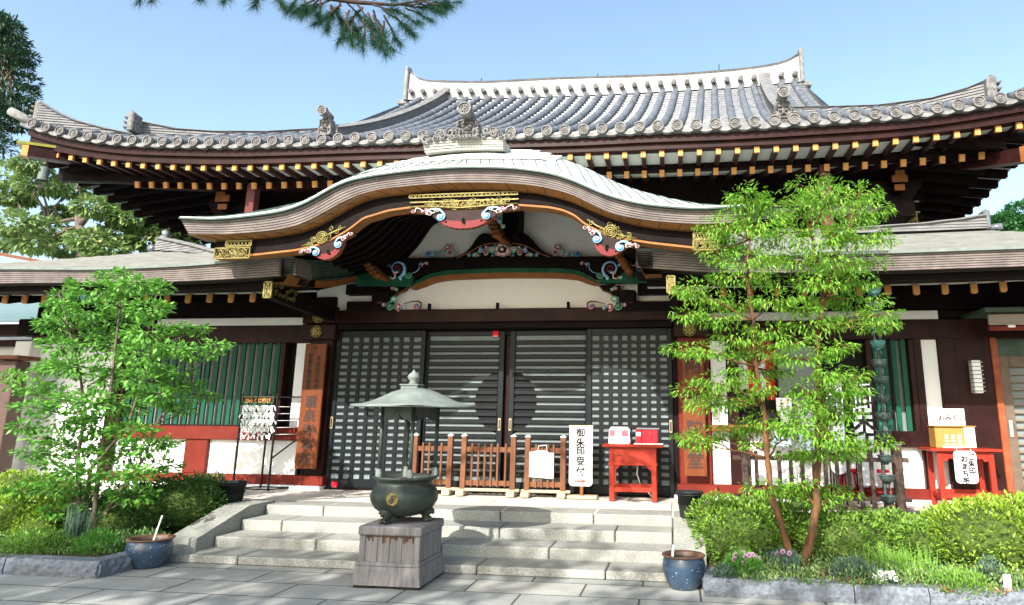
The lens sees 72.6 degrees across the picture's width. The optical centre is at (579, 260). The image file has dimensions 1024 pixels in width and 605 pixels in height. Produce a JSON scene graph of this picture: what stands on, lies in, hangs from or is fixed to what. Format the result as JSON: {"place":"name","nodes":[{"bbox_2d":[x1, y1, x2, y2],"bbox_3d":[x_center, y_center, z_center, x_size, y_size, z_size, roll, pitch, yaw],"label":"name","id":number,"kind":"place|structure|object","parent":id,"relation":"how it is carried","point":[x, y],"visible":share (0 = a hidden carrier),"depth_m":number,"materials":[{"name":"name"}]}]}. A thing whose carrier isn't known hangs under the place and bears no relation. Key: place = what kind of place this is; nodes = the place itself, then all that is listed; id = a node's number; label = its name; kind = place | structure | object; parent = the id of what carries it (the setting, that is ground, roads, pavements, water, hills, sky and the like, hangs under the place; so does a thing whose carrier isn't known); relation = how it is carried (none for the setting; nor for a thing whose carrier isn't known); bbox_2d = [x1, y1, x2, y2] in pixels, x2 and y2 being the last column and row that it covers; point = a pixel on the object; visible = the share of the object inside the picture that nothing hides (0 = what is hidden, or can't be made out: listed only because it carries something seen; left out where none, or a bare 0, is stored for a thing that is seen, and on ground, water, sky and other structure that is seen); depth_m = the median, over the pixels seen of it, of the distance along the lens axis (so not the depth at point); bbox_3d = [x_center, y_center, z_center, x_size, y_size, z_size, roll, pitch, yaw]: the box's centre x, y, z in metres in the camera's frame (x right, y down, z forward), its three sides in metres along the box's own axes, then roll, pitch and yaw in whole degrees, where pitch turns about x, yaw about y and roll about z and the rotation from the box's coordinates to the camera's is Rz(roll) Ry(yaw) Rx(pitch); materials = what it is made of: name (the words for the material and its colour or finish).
{"place":"outdoors","nodes":[
{"label":"outdoors","id":0,"kind":"place"},
{"bbox_2d":[0,562,866,604],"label":"pavement","id":1,"kind":"structure","parent":0,"point":[173,583],"depth_m":6.02,"materials":[{"name":"grey stone"}]},
{"bbox_2d":[3,554,112,578],"bbox_3d":[-4.913,2.880,6.524,0.972,0.151,0.203,-1,-13,8],"label":"kerb stone","id":2,"kind":"object","parent":1,"relation":"on","point":[54,566],"visible":0.98,"depth_m":6.46,"materials":[{"name":"stone"}]},
{"bbox_2d":[0,512,179,556],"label":"planting bed","id":3,"kind":"object","parent":1,"relation":"on","point":[76,554],"depth_m":6.87,"materials":[{"name":"soil"}]},
{"bbox_2d":[0,481,72,538],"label":"azalea bush","id":4,"kind":"object","parent":3,"relation":"on","point":[15,516],"visible":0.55,"depth_m":7.56,"materials":[{"name":"green plant"}]},
{"bbox_2d":[0,526,81,556],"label":"herb clump","id":5,"kind":"object","parent":3,"relation":"on","point":[31,534],"visible":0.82,"depth_m":6.88,"materials":[{"name":"green plant"}]},
{"bbox_2d":[0,467,94,504],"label":"azalea bush","id":6,"kind":"object","parent":3,"relation":"on","point":[9,480],"visible":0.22,"depth_m":9.12,"materials":[{"name":"green plant"}]},
{"bbox_2d":[62,500,98,546],"bbox_3d":[-5.239,2.748,7.267,0.310,0.494,0.316,4,-13,-15],"label":"tall herb","id":7,"kind":"object","parent":3,"relation":"on","point":[75,523],"visible":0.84,"depth_m":7.22,"materials":[{"name":"green plant"}]},
{"bbox_2d":[0,525,168,554],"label":"ground cover","id":8,"kind":"object","parent":3,"relation":"on","point":[127,534],"visible":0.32,"depth_m":6.96,"materials":[{"name":"green plant"}]},
{"bbox_2d":[68,524,124,556],"bbox_3d":[-4.812,2.791,6.932,0.512,0.279,0.511,-1,-13,8],"label":"herb clump","id":9,"kind":"object","parent":3,"relation":"on","point":[108,536],"visible":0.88,"depth_m":6.87,"materials":[{"name":"green plant"}]},
{"bbox_2d":[0,266,236,531],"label":"garden tree","id":10,"kind":"object","parent":3,"relation":"on","point":[161,377],"visible":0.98,"depth_m":7.82,"materials":[{"name":"green plant"}]},
{"bbox_2d":[67,470,230,537],"bbox_3d":[-5.007,2.898,8.193,1.716,0.776,1.134,8,-15,-31],"label":"box hedge","id":11,"kind":"object","parent":3,"relation":"on","point":[186,502],"visible":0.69,"depth_m":8.02,"materials":[{"name":"green plant"}]},
{"bbox_2d":[84,551,132,578],"bbox_3d":[-4.453,2.934,6.744,0.202,0.150,0.706,-2,-13,10],"label":"kerb stone","id":12,"kind":"object","parent":1,"relation":"on","point":[119,562],"visible":0.57,"depth_m":6.58,"materials":[{"name":"stone"}]},
{"bbox_2d":[125,515,175,569],"bbox_3d":[-4.293,2.810,6.936,0.434,0.477,0.434,-1,-13,8],"label":"glazed pot","id":13,"kind":"object","parent":1,"relation":"on","point":[150,551],"visible":0.95,"depth_m":6.78,"materials":[{"name":"blue ceramic"}]},
{"bbox_2d":[350,517,444,589],"bbox_3d":[-1.664,2.707,6.462,0.637,0.514,0.697,-1,-13,8],"label":"incense pedestal","id":14,"kind":"object","parent":1,"relation":"on","point":[403,553],"visible":0.96,"depth_m":6.19,"materials":[{"name":"grey stone"}]},
{"bbox_2d":[350,370,476,524],"bbox_3d":[-1.624,1.784,6.708,1.190,1.441,1.152,-1,-13,8],"label":"incense burner","id":15,"kind":"object","parent":14,"relation":"on","point":[407,492],"visible":1,"depth_m":6.50,"materials":[{"name":"green metal"}]},
{"bbox_2d":[166,499,706,581],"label":"stone steps","id":16,"kind":"structure","parent":1,"relation":"on","point":[572,543],"depth_m":7.43,"materials":[{"name":"stone"}]},
{"bbox_2d":[676,490,702,518],"bbox_3d":[1.198,2.659,7.561,0.300,0.271,0.300,-1,-13,8],"label":"planter bucket","id":17,"kind":"object","parent":16,"relation":"on","point":[685,498],"visible":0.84,"depth_m":7.47,"materials":[{"name":"black plastic"}]},
{"bbox_2d":[661,545,704,590],"bbox_3d":[0.936,2.766,6.263,0.396,0.358,0.396,-1,-13,8],"label":"glazed pot","id":18,"kind":"object","parent":1,"relation":"on","point":[683,570],"visible":1,"depth_m":6.12,"materials":[{"name":"blue ceramic"}]},
{"bbox_2d":[701,567,723,590],"bbox_3d":[1.181,2.854,6.162,0.203,0.151,0.422,-1,-13,8],"label":"kerb stone","id":19,"kind":"object","parent":1,"relation":"on","point":[708,570],"visible":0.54,"depth_m":6.16,"materials":[{"name":"stone"}]},
{"bbox_2d":[704,574,853,603],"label":"kerb stone","id":20,"kind":"object","parent":1,"relation":"on","point":[794,590],"visible":0.89,"depth_m":5.85,"materials":[{"name":"stone"}]},
{"bbox_2d":[707,559,1023,587],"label":"planting bed","id":21,"kind":"object","parent":1,"relation":"on","point":[711,564],"depth_m":6.16,"materials":[{"name":"soil"}]},
{"bbox_2d":[710,562,738,581],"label":"herb clump","id":22,"kind":"object","parent":21,"relation":"on","point":[722,569],"visible":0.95,"depth_m":6.01,"materials":[{"name":"green plant"}]},
{"bbox_2d":[682,488,799,566],"bbox_3d":[1.646,2.766,7.087,1.249,0.796,1.363,-1,-13,8],"label":"azalea bush","id":23,"kind":"object","parent":21,"relation":"on","point":[724,524],"visible":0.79,"depth_m":6.78,"materials":[{"name":"green plant"}]},
{"bbox_2d":[722,549,768,579],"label":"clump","id":24,"kind":"object","parent":21,"relation":"on","point":[744,558],"visible":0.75,"depth_m":6.08,"materials":[{"name":"green plant"}]},
{"bbox_2d":[759,545,801,577],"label":"flower clump","id":25,"kind":"object","parent":21,"relation":"on","point":[777,553],"visible":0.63,"depth_m":6.17,"materials":[{"name":"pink plant"}]},
{"bbox_2d":[658,173,906,570],"bbox_3d":[2.060,0.971,6.862,2.552,3.938,1.562,-1,-13,8],"label":"garden tree","id":26,"kind":"object","parent":21,"relation":"on","point":[813,399],"visible":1,"depth_m":6.74,"materials":[{"name":"green plant"}]},
{"bbox_2d":[779,500,922,567],"bbox_3d":[2.734,2.788,7.027,1.930,0.659,1.375,-1,-13,8],"label":"azalea bush","id":27,"kind":"object","parent":21,"relation":"on","point":[849,532],"visible":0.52,"depth_m":6.73,"materials":[{"name":"green plant"}]},
{"bbox_2d":[824,552,879,582],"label":"herb clump","id":28,"kind":"object","parent":21,"relation":"on","point":[861,561],"visible":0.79,"depth_m":6.00,"materials":[{"name":"green plant"}]},
{"bbox_2d":[738,548,1023,591],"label":"ground cover","id":29,"kind":"object","parent":21,"relation":"on","point":[1016,579],"visible":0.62,"depth_m":5.93,"materials":[{"name":"green plant"}]},
{"bbox_2d":[739,561,1022,594],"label":"leaf litter","id":30,"kind":"object","parent":21,"relation":"on","point":[996,588],"visible":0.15,"depth_m":5.71,"materials":[{"name":"brown plant"}]},
{"bbox_2d":[863,567,899,589],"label":"flower clump","id":31,"kind":"object","parent":21,"relation":"on","point":[888,575],"visible":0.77,"depth_m":5.82,"materials":[{"name":"white plant"}]},
{"bbox_2d":[861,510,919,517],"bbox_3d":[3.492,2.934,7.589,1.040,0.350,1.040,-1,-13,8],"label":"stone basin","id":32,"kind":"object","parent":21,"relation":"on","point":[912,511],"visible":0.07,"depth_m":7.63,"materials":[{"name":"stone"}]},
{"bbox_2d":[855,540,940,583],"bbox_3d":[2.830,2.672,6.212,0.732,0.320,0.729,-1,-13,8],"label":"tall herb","id":33,"kind":"object","parent":21,"relation":"on","point":[902,559],"visible":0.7,"depth_m":6.14,"materials":[{"name":"green plant"}]},
{"bbox_2d":[890,516,962,568],"bbox_3d":[3.347,2.714,6.670,0.844,0.514,0.792,-1,-13,8],"label":"azalea bush","id":34,"kind":"object","parent":21,"relation":"on","point":[920,535],"visible":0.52,"depth_m":6.51,"materials":[{"name":"green plant"}]},
{"bbox_2d":[920,564,1000,599],"bbox_3d":[3.143,2.631,5.736,0.624,0.203,0.609,-1,-13,8],"label":"herb clump","id":35,"kind":"object","parent":21,"relation":"on","point":[968,576],"visible":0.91,"depth_m":5.68,"materials":[{"name":"green plant"}]},
{"bbox_2d":[909,489,1023,576],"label":"azalea bush","id":36,"kind":"object","parent":21,"relation":"on","point":[993,526],"visible":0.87,"depth_m":6.33,"materials":[{"name":"green plant"}]},
{"bbox_2d":[973,554,1004,584],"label":"broad leaf plant","id":37,"kind":"object","parent":21,"relation":"on","point":[985,564],"visible":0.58,"depth_m":5.95,"materials":[{"name":"green plant"}]},
{"bbox_2d":[1003,575,1011,590],"bbox_3d":[3.476,2.635,5.633,0.060,0.150,0.014,-1,-13,8],"label":"plant label","id":38,"kind":"object","parent":21,"relation":"on","point":[1007,584],"visible":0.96,"depth_m":5.64,"materials":[{"name":"white paint"}]},
{"bbox_2d":[853,582,929,604],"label":"kerb stone","id":39,"kind":"object","parent":1,"relation":"on","point":[885,594],"visible":0.91,"depth_m":5.71,"materials":[{"name":"stone"}]},
{"bbox_2d":[925,584,1023,604],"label":"kerb stone","id":40,"kind":"object","parent":1,"relation":"on","point":[1012,597],"visible":0.83,"depth_m":5.60,"materials":[{"name":"stone"}]},
{"bbox_2d":[0,0,1023,312],"label":"sky","id":41,"kind":"structure","parent":0,"point":[177,64],"materials":[{"name":"blue"}]},
{"bbox_2d":[73,484,962,544],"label":"terrace","id":42,"kind":"structure","parent":0,"point":[536,500],"depth_m":9.17,"materials":[{"name":"grey stone"}]},
{"bbox_2d":[217,480,247,503],"bbox_3d":[-4.323,2.885,8.599,0.351,0.272,0.351,-1,-13,8],"label":"planter bucket","id":43,"kind":"object","parent":42,"relation":"on","point":[235,490],"visible":0.69,"depth_m":8.49,"materials":[{"name":"black plastic"}]},
{"bbox_2d":[232,393,300,490],"bbox_3d":[-4.624,2.683,10.308,0.811,1.385,0.404,-1,-13,8],"label":"fortune rack","id":44,"kind":"object","parent":42,"relation":"on","point":[269,399],"visible":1,"depth_m":10.25,"materials":[{"name":"brown wood"}]},
{"bbox_2d":[412,433,457,494],"bbox_3d":[-2.078,2.886,9.861,0.746,0.833,0.290,-1,-13,8],"label":"barrier","id":45,"kind":"object","parent":42,"relation":"on","point":[447,481],"visible":0.56,"depth_m":9.83,"materials":[{"name":"brown wood"}]},
{"bbox_2d":[452,434,519,496],"bbox_3d":[-1.304,2.861,9.716,0.957,0.833,0.290,-1,-13,8],"label":"barrier","id":46,"kind":"object","parent":42,"relation":"on","point":[463,490],"visible":1,"depth_m":9.66,"materials":[{"name":"brown wood"}]},
{"bbox_2d":[520,434,570,498],"bbox_3d":[-0.466,2.838,9.582,0.687,0.833,0.290,-1,-13,8],"label":"barrier","id":47,"kind":"object","parent":42,"relation":"on","point":[528,492],"visible":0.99,"depth_m":9.52,"materials":[{"name":"brown wood"}]},
{"bbox_2d":[529,445,553,478],"bbox_3d":[-0.529,2.768,9.529,0.341,0.448,0.012,-1,-13,8],"label":"hanging notice","id":48,"kind":"object","parent":47,"relation":"hanging from","point":[541,463],"visible":1,"depth_m":9.52,"materials":[{"name":"white paint"}]},
{"bbox_2d":[567,425,597,499],"bbox_3d":[0.038,2.754,9.493,0.410,0.966,0.180,-1,-13,8],"label":"reception sign","id":49,"kind":"object","parent":42,"relation":"on","point":[581,456],"visible":1,"depth_m":9.48,"materials":[{"name":"white paint"}]},
{"bbox_2d":[602,443,663,501],"bbox_3d":[0.721,2.849,9.334,0.807,0.727,0.460,-1,-13,8],"label":"red table","id":50,"kind":"object","parent":42,"relation":"on","point":[631,454],"visible":0.99,"depth_m":9.20,"materials":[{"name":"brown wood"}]},
{"bbox_2d":[609,427,630,443],"bbox_3d":[0.544,2.384,9.448,0.287,0.223,0.252,-1,-13,8],"label":"charm box","id":51,"kind":"object","parent":50,"relation":"on","point":[619,435],"visible":1,"depth_m":9.33,"materials":[{"name":"white paint"}]},
{"bbox_2d":[634,443,663,444],"bbox_3d":[0.930,2.475,9.358,0.388,0.015,0.300,-1,-13,8],"label":"tray","id":52,"kind":"object","parent":50,"relation":"on","point":[649,443],"visible":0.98,"depth_m":9.23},
{"bbox_2d":[635,428,659,442],"bbox_3d":[0.917,2.370,9.387,0.318,0.195,0.234,-1,-13,8],"label":"red box","id":53,"kind":"object","parent":52,"relation":"on","point":[646,435],"visible":1,"depth_m":9.29,"materials":[{"name":"plastic"}]},
{"bbox_2d":[733,433,913,510],"bbox_3d":[2.998,2.633,8.658,2.122,0.953,0.140,-1,-13,8],"label":"picket fence","id":54,"kind":"object","parent":42,"relation":"on","point":[898,461],"visible":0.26,"depth_m":8.56,"materials":[{"name":"wood"}]},
{"bbox_2d":[825,372,847,504],"bbox_3d":[3.406,2.358,9.260,0.207,1.702,0.266,-1,-13,8],"label":"cloth banner","id":55,"kind":"object","parent":42,"relation":"on","point":[842,469],"visible":0.2,"depth_m":9.15,"materials":[{"name":"fabric"}]},
{"bbox_2d":[840,468,859,502],"bbox_3d":[3.590,3.000,9.220,0.306,0.437,0.306,-1,-13,8],"label":"red stool","id":56,"kind":"object","parent":42,"relation":"on","point":[853,470],"visible":0.28,"depth_m":9.17,"materials":[{"name":"red wood"}]},
{"bbox_2d":[848,382,877,503],"bbox_3d":[3.731,2.404,9.149,0.337,1.570,0.270,-1,-13,8],"label":"cloth banner","id":57,"kind":"object","parent":42,"relation":"on","point":[865,428],"visible":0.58,"depth_m":9.07,"materials":[{"name":"white fabric"}]},
{"bbox_2d":[868,469,893,505],"bbox_3d":[3.948,2.984,9.134,0.306,0.437,0.306,-1,-13,8],"label":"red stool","id":58,"kind":"object","parent":42,"relation":"on","point":[879,471],"visible":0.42,"depth_m":9.06,"materials":[{"name":"red wood"}]},
{"bbox_2d":[917,447,1002,504],"bbox_3d":[4.924,2.800,8.949,0.862,0.729,0.520,-1,-13,8],"label":"red table","id":59,"kind":"object","parent":42,"relation":"on","point":[982,456],"visible":0.78,"depth_m":8.84,"materials":[{"name":"red wood"}]},
{"bbox_2d":[927,425,976,447],"bbox_3d":[4.849,2.298,9.031,0.508,0.280,0.280,-1,-13,8],"label":"fortune box","id":60,"kind":"object","parent":59,"relation":"on","point":[952,436],"visible":1,"depth_m":8.93,"materials":[{"name":"wood"}]},
{"bbox_2d":[937,409,965,425],"bbox_3d":[4.881,2.202,9.092,0.334,0.500,0.036,-1,-13,8],"label":"fortune card","id":61,"kind":"object","parent":60,"relation":"on","point":[951,417],"visible":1,"depth_m":9.11,"materials":[{"name":"white paper"}]},
{"bbox_2d":[953,449,978,484],"bbox_3d":[4.849,2.592,8.717,0.266,0.430,0.033,-1,-13,8],"label":"waiting sign","id":62,"kind":"object","parent":59,"relation":"hanging from","point":[965,467],"visible":1,"depth_m":8.70,"materials":[{"name":"white paint"}]},
{"label":"path","id":63,"kind":"structure","parent":0,"visible":0},
{"bbox_2d":[0,553,21,574],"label":"kerb stone","id":64,"kind":"object","parent":63,"relation":"on","point":[2,561],"visible":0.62,"depth_m":6.53,"materials":[{"name":"stone"}]},
{"bbox_2d":[131,0,466,62],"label":"pine tree","id":65,"kind":"object","parent":63,"relation":"on","point":[379,38],"visible":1,"depth_m":5.38,"materials":[{"name":"green plant"}]},
{"label":"ground","id":66,"kind":"structure","parent":0,"visible":0},
{"bbox_2d":[0,252,37,339],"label":"building","id":67,"kind":"structure","parent":66,"relation":"on","point":[21,258],"depth_m":15.85,"materials":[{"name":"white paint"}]},
{"bbox_2d":[0,302,39,354],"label":"side building","id":68,"kind":"structure","parent":66,"relation":"on","point":[13,312],"depth_m":12.96,"materials":[{"name":"white paint"}]},
{"bbox_2d":[0,355,40,477],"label":"gate pillar","id":69,"kind":"structure","parent":66,"relation":"on","point":[7,442],"depth_m":10.62,"materials":[{"name":"brown paint"}]},
{"bbox_2d":[0,9,46,159],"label":"dark conifer","id":70,"kind":"object","parent":66,"relation":"on","point":[13,56],"visible":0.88,"depth_m":29.78,"materials":[{"name":"green plant"}]},
{"bbox_2d":[0,154,206,259],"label":"broadleaf tree","id":71,"kind":"object","parent":66,"relation":"on","point":[25,236],"visible":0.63,"depth_m":19.03,"materials":[{"name":"green plant"}]},
{"bbox_2d":[0,48,1023,505],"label":"temple building","id":72,"kind":"structure","parent":66,"relation":"on","point":[508,258],"depth_m":10.52,"materials":[{"name":"wood"}]},
{"bbox_2d":[36,158,48,188],"bbox_3d":[-9.747,-1.588,12.601,0.190,0.601,0.190,-1,-13,8],"label":"wind bell","id":73,"kind":"object","parent":72,"relation":"hanging from","point":[43,174],"visible":1,"depth_m":12.55,"materials":[{"name":"grey metal"}]},
{"bbox_2d":[80,295,92,303],"bbox_3d":[-6.790,0.418,9.751,0.210,0.430,0.433,-1,-13,8],"label":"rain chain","id":74,"kind":"object","parent":72,"relation":"hanging from","point":[85,297],"visible":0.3,"depth_m":9.53,"materials":[{"name":"teal metal"}]},
{"bbox_2d":[115,343,291,426],"bbox_3d":[-5.967,1.971,10.989,2.767,1.290,0.170,-1,-13,8],"label":"barred window","id":75,"kind":"structure","parent":72,"relation":"in","point":[253,369],"depth_m":10.92,"materials":[{"name":"paint"}]},
{"bbox_2d":[294,344,327,468],"bbox_3d":[-4.044,2.176,10.423,0.341,1.841,0.070,-1,-13,8],"label":"name board","id":76,"kind":"object","parent":72,"relation":"hanging from","point":[309,422],"visible":1,"depth_m":10.40,"materials":[{"name":"brown wood"}]},
{"bbox_2d":[325,330,426,487],"bbox_3d":[-3.085,2.233,10.504,1.444,2.335,0.066,-1,-13,8],"label":"lattice door","id":77,"kind":"structure","parent":72,"relation":"in","point":[370,365],"depth_m":10.55,"materials":[{"name":"black wood"}]},
{"bbox_2d":[419,331,505,488],"bbox_3d":[-1.779,2.226,10.394,1.275,2.325,0.066,-1,-13,8],"label":"louvre door","id":78,"kind":"structure","parent":72,"relation":"in","point":[467,367],"depth_m":10.42,"materials":[{"name":"black wood"}]},
{"bbox_2d":[506,330,586,492],"bbox_3d":[-0.452,2.192,10.193,1.233,2.325,0.067,-1,-13,8],"label":"louvre door","id":79,"kind":"structure","parent":72,"relation":"in","point":[548,368],"depth_m":10.25,"materials":[{"name":"black wood"}]},
{"bbox_2d":[586,328,674,494],"bbox_3d":[0.710,2.142,9.947,1.238,2.335,0.067,-1,-13,8],"label":"lattice door","id":80,"kind":"structure","parent":72,"relation":"in","point":[628,380],"depth_m":9.99,"materials":[{"name":"black wood"}]},
{"bbox_2d":[682,354,706,476],"bbox_3d":[1.587,2.138,9.636,0.310,1.654,0.070,-1,-13,8],"label":"name board","id":81,"kind":"object","parent":72,"relation":"hanging from","point":[695,464],"visible":0.64,"depth_m":9.60,"materials":[{"name":"brown wood"}]},
{"bbox_2d":[771,430,790,445],"bbox_3d":[2.713,2.402,9.376,0.272,0.220,0.021,-1,-13,8],"label":"window sign","id":82,"kind":"object","parent":72,"relation":"hanging from","point":[787,441],"visible":0.38,"depth_m":9.36,"materials":[{"name":"white paper"}]},
{"bbox_2d":[776,398,791,424],"bbox_3d":[2.792,2.067,9.475,0.203,0.362,0.025,-1,-13,8],"label":"price card","id":83,"kind":"object","parent":72,"relation":"attached to","point":[786,405],"visible":0.54,"depth_m":9.49,"materials":[{"name":"white paper"}]},
{"bbox_2d":[797,428,813,451],"bbox_3d":[3.042,2.428,9.324,0.260,0.338,0.021,-1,-13,8],"label":"leaflet panel","id":84,"kind":"object","parent":72,"relation":"attached to","point":[807,444],"visible":0.34,"depth_m":9.31,"materials":[{"name":"white paper"}]},
{"bbox_2d":[798,403,813,425],"bbox_3d":[3.075,2.103,9.444,0.192,0.303,0.020,-1,-13,8],"label":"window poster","id":85,"kind":"object","parent":72,"relation":"on","point":[807,416],"depth_m":9.44,"materials":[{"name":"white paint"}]},
{"bbox_2d":[867,287,896,505],"bbox_3d":[3.447,1.380,8.085,0.227,2.778,0.441,-1,-13,8],"label":"rain chain","id":86,"kind":"object","parent":72,"relation":"hanging from","point":[887,479],"visible":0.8,"depth_m":7.84,"materials":[{"name":"teal metal"}]},
{"bbox_2d":[862,339,921,432],"bbox_3d":[4.301,1.739,9.592,0.640,1.270,0.170,-1,-13,8],"label":"barred window","id":87,"kind":"structure","parent":72,"relation":"in","point":[902,403],"depth_m":9.55,"materials":[{"name":"paint"}]},
{"bbox_2d":[967,360,985,392],"bbox_3d":[5.334,1.567,9.332,0.143,0.433,0.145,-1,-13,8],"label":"wall lamp","id":88,"kind":"object","parent":72,"relation":"attached to","point":[975,374],"visible":1,"depth_m":9.29,"materials":[{"name":"white paint"}]},
{"bbox_2d":[999,356,1023,492],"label":"entrance door","id":89,"kind":"structure","parent":72,"relation":"in","point":[1011,367],"depth_m":9.29,"materials":[{"name":"brown wood"}]},
{"bbox_2d":[987,197,1023,231],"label":"broadleaf tree","id":90,"kind":"object","parent":66,"relation":"on","point":[1009,218],"visible":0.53,"depth_m":24.83,"materials":[{"name":"green plant"}]}
]}

